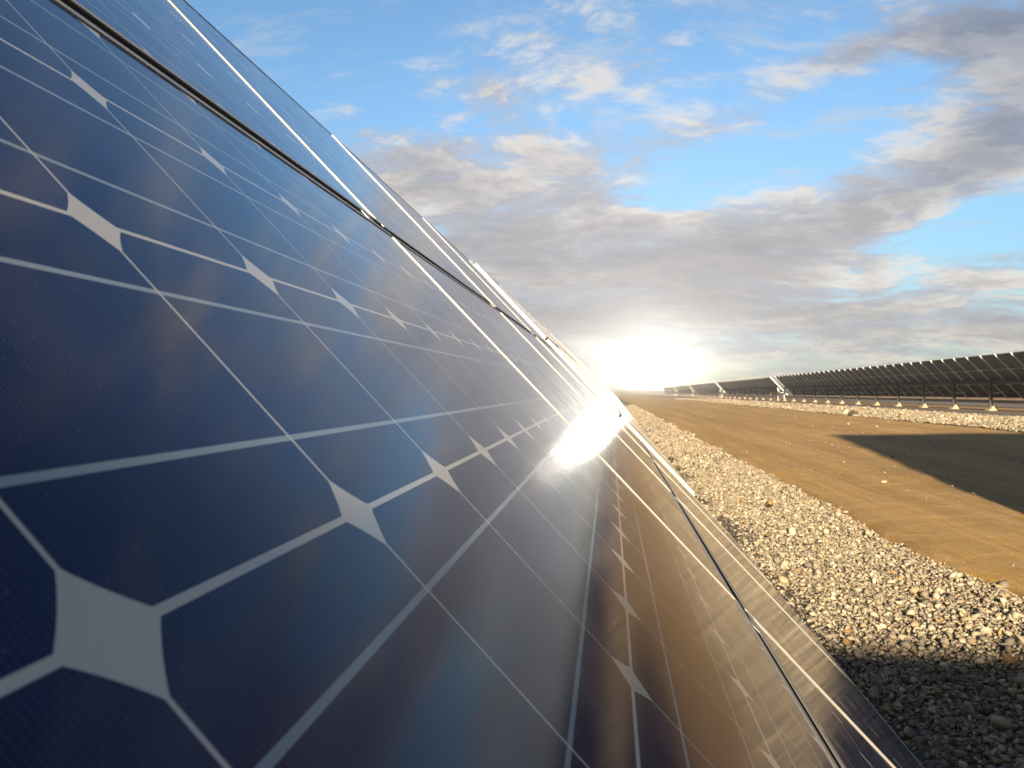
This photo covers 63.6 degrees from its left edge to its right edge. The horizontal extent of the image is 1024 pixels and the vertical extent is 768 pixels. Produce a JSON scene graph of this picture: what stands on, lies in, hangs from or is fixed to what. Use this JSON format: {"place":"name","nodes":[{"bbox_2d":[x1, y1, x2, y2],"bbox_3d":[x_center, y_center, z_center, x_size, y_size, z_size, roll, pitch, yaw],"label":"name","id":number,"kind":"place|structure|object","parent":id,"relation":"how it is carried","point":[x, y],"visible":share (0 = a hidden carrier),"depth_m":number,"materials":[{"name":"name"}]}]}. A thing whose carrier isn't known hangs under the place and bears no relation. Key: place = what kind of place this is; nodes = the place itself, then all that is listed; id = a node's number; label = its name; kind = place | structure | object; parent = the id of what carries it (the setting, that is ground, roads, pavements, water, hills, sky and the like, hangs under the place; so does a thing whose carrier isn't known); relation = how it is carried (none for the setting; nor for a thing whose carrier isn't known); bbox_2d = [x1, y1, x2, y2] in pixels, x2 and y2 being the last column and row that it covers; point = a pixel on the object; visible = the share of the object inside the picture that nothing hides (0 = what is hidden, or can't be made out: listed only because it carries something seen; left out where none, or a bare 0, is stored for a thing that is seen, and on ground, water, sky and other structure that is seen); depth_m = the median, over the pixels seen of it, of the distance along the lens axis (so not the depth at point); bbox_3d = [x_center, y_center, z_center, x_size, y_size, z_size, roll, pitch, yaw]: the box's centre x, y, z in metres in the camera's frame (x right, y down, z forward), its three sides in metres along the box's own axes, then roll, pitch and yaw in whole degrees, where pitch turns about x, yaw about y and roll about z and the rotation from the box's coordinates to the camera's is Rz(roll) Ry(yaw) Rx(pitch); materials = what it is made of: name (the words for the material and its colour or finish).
{"place":"outdoors","nodes":[
{"label":"outdoors","id":0,"kind":"place"},
{"bbox_2d":[185,0,1023,389],"label":"sky","id":1,"kind":"structure","parent":0,"point":[678,192],"materials":[{"name":"blue"}]},
{"bbox_2d":[610,390,1023,607],"bbox_3d":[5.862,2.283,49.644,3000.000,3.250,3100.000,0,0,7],"label":"ground","id":2,"kind":"structure","parent":0,"point":[661,392],"depth_m":112.08,"materials":[{"name":"orange soil"}]},
{"bbox_2d":[0,0,923,767],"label":"solar table","id":3,"kind":"object","parent":2,"relation":"on","point":[320,446],"visible":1,"depth_m":0.37,"materials":[{"name":"glass"}]},
{"bbox_2d":[474,263,694,494],"bbox_3d":[3.480,0.695,31.895,2.139,3.427,49.208,0,0,7],"label":"solar table","id":4,"kind":"object","parent":2,"relation":"on","point":[601,390],"visible":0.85,"depth_m":8.60,"materials":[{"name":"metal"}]},
{"bbox_2d":[662,386,675,395],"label":"solar table","id":5,"kind":"object","parent":2,"relation":"on","point":[670,390],"visible":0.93,"depth_m":275.05,"materials":[{"name":"glass"}]},
{"bbox_2d":[673,385,696,395],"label":"solar table","id":6,"kind":"object","parent":2,"relation":"on","point":[685,390],"visible":0.92,"depth_m":221.73,"materials":[{"name":"glass"}]},
{"bbox_2d":[689,382,725,397],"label":"solar table","id":7,"kind":"object","parent":2,"relation":"on","point":[710,388],"visible":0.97,"depth_m":168.60,"materials":[{"name":"glass"}]},
{"bbox_2d":[717,377,787,400],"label":"solar table","id":8,"kind":"object","parent":2,"relation":"on","point":[762,387],"visible":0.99,"depth_m":114.45,"materials":[{"name":"glass"}]},
{"bbox_2d":[848,410,857,415],"bbox_3d":[13.172,1.147,31.878,0.331,0.296,0.361,0,0,-25],"label":"clod","id":9,"kind":"object","parent":2,"relation":"on","point":[852,412],"visible":0.78,"depth_m":31.79,"materials":[{"name":"soil"}]},
{"bbox_2d":[775,351,1023,410],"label":"solar table","id":10,"kind":"object","parent":2,"relation":"on","point":[991,377],"visible":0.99,"depth_m":51.58,"materials":[{"name":"glass"}]},
{"bbox_2d":[615,394,1023,606],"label":"road","id":11,"kind":"structure","parent":0,"point":[983,539],"depth_m":12.89,"materials":[{"name":"brown soil"}]},
{"bbox_2d":[665,410,1023,565],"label":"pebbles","id":12,"kind":"object","parent":11,"relation":"on","point":[884,482],"visible":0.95,"depth_m":14.23,"materials":[{"name":"stone"}]},
{"bbox_2d":[616,396,1023,767],"bbox_3d":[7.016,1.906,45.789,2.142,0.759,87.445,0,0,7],"label":"gravel","id":13,"kind":"structure","parent":0,"point":[688,443],"depth_m":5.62,"materials":[{"name":"beige gravel"}]},
{"bbox_2d":[630,394,1023,432],"bbox_3d":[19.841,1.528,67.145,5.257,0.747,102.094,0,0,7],"label":"gravel","id":14,"kind":"structure","parent":0,"point":[994,422],"depth_m":31.86,"materials":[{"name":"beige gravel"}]},
{"bbox_2d":[642,394,1023,415],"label":"service track","id":15,"kind":"structure","parent":0,"point":[998,413],"depth_m":47.95,"materials":[{"name":"brown soil"}]},
{"bbox_2d":[662,394,1023,407],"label":"back track","id":16,"kind":"structure","parent":0,"point":[1008,405],"depth_m":75.02,"materials":[{"name":"brown soil"}]}
]}

